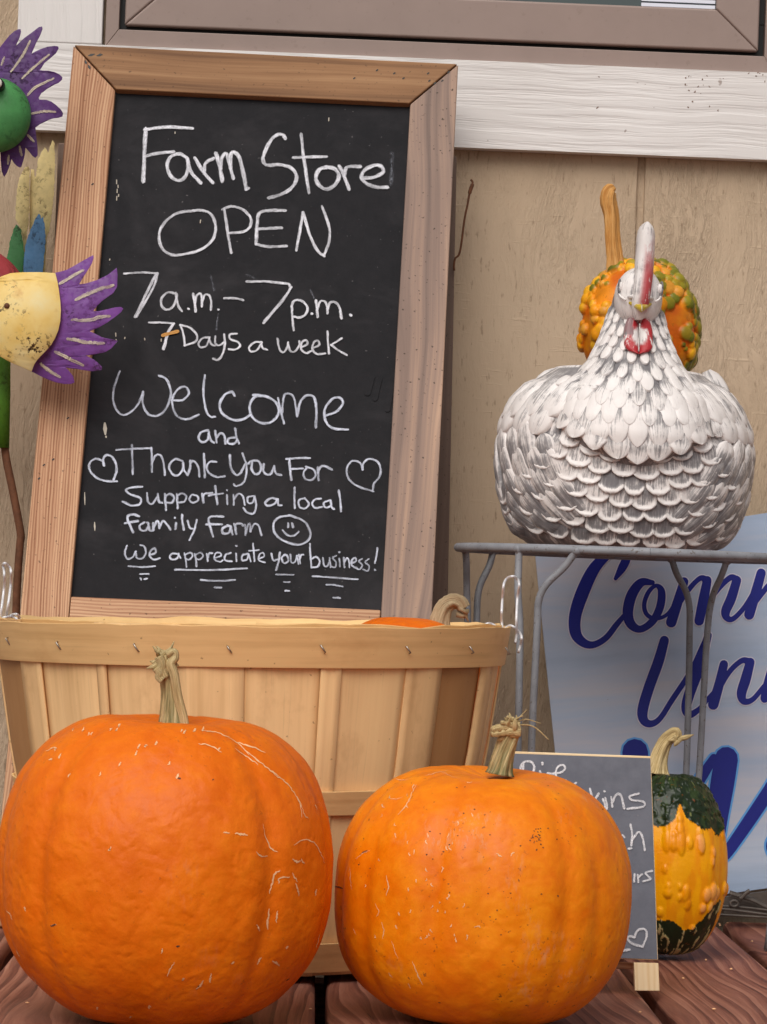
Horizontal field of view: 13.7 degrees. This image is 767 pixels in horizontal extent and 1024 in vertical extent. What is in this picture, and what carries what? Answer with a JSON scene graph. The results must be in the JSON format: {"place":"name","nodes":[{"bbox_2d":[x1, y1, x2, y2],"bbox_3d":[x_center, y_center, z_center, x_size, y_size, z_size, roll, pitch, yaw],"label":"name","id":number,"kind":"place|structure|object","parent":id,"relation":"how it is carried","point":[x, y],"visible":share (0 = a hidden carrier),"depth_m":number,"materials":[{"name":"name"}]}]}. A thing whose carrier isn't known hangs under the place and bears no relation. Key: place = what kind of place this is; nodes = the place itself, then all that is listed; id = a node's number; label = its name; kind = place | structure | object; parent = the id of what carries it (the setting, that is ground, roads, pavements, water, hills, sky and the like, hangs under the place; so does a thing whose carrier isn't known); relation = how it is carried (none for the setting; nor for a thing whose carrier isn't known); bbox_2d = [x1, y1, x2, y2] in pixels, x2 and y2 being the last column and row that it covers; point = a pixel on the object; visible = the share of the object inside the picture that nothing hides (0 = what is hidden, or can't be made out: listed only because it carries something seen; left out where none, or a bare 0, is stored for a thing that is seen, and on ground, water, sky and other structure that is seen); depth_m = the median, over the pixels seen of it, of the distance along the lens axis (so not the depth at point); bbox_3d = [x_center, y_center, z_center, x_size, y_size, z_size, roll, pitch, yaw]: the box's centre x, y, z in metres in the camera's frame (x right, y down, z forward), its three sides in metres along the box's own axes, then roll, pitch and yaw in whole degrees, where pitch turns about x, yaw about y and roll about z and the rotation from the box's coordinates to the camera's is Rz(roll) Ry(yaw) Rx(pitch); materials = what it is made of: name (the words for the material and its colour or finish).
{"place":"outdoors","nodes":[
{"label":"outdoors","id":0,"kind":"place"},
{"label":"ground","id":1,"kind":"structure","parent":0,"visible":0},
{"bbox_2d":[0,0,766,977],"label":"store wall","id":2,"kind":"structure","parent":1,"relation":"on","point":[654,112],"depth_m":3.36,"materials":[{"name":"paint"}]},
{"bbox_2d":[105,0,766,72],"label":"window","id":3,"kind":"structure","parent":2,"relation":"in","point":[718,35],"depth_m":3.36,"materials":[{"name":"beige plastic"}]},
{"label":"deck joists","id":4,"kind":"object","parent":1,"relation":"on","visible":0},
{"bbox_2d":[0,922,766,1023],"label":"deck","id":5,"kind":"structure","parent":4,"relation":"on","point":[737,994],"depth_m":2.60,"materials":[{"name":"brown wood"}]},
{"bbox_2d":[0,27,122,615],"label":"garden bird","id":6,"kind":"object","parent":5,"relation":"on","point":[49,322],"visible":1,"depth_m":3.14},
{"bbox_2d":[0,641,332,1023],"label":"pumpkin","id":7,"kind":"object","parent":5,"relation":"on","point":[172,863],"visible":1,"depth_m":2.29,"materials":[{"name":"plant"}]},
{"bbox_2d":[0,562,522,976],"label":"bushel basket","id":8,"kind":"object","parent":5,"relation":"on","point":[355,714],"visible":0.52,"depth_m":2.61,"materials":[{"name":"brown wood"}]},
{"bbox_2d":[362,593,479,736],"bbox_3d":[0.018,0.144,2.829,0.148,0.146,0.143,2,-1,-1],"label":"pumpkin","id":9,"kind":"object","parent":8,"relation":"in","point":[444,606],"visible":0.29,"depth_m":2.82,"materials":[{"name":"orange plant"}]},
{"bbox_2d":[25,922,752,1012],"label":"plant litter","id":10,"kind":"object","parent":5,"relation":"on","point":[719,924],"visible":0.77,"depth_m":2.76,"materials":[{"name":"brown plant"}]},
{"bbox_2d":[334,710,631,1023],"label":"pumpkin","id":11,"kind":"object","parent":5,"relation":"on","point":[498,890],"visible":1,"depth_m":2.36,"materials":[{"name":"plant"}]},
{"bbox_2d":[513,751,659,990],"bbox_3d":[0.161,0.299,2.659,0.140,0.194,0.049,2,-1,-1],"label":"chalkboard","id":12,"kind":"object","parent":5,"relation":"on","point":[618,788],"visible":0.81,"depth_m":2.65,"materials":[{"name":"grey wood"}]},
{"bbox_2d":[454,543,766,950],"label":"plant stand","id":13,"kind":"object","parent":5,"relation":"on","point":[571,553],"visible":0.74,"depth_m":3.01,"materials":[{"name":"grey metal"}]},
{"bbox_2d":[493,222,755,550],"bbox_3d":[0.237,-0.118,3.113,0.254,0.313,0.284,2,-1,-1],"label":"hen planter","id":14,"kind":"object","parent":13,"relation":"on","point":[631,431],"visible":1,"depth_m":3.01,"materials":[{"name":"ceramic"}]},
{"bbox_2d":[576,184,701,370],"bbox_3d":[0.255,-0.221,3.137,0.123,0.202,0.114,2,-1,-1],"label":"warty gourd","id":15,"kind":"object","parent":14,"relation":"in","point":[680,308],"visible":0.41,"depth_m":3.12,"materials":[{"name":"orange plant"}]},
{"bbox_2d":[535,513,766,893],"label":"printed sign","id":16,"kind":"object","parent":5,"relation":"on","point":[614,635],"visible":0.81,"depth_m":3.31,"materials":[{"name":"white plastic"}]},
{"bbox_2d":[650,727,728,954],"bbox_3d":[0.264,0.302,2.930,0.108,0.208,0.111,2,-1,-1],"label":"striped gourd","id":17,"kind":"object","parent":5,"relation":"on","point":[691,864],"visible":0.66,"depth_m":2.89,"materials":[{"name":"yellow plant"}]},
{"bbox_2d":[720,889,766,918],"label":"metal bracket","id":18,"kind":"object","parent":5,"relation":"on","point":[749,903],"visible":0.85,"depth_m":3.23,"materials":[{"name":"metal"}]}
]}

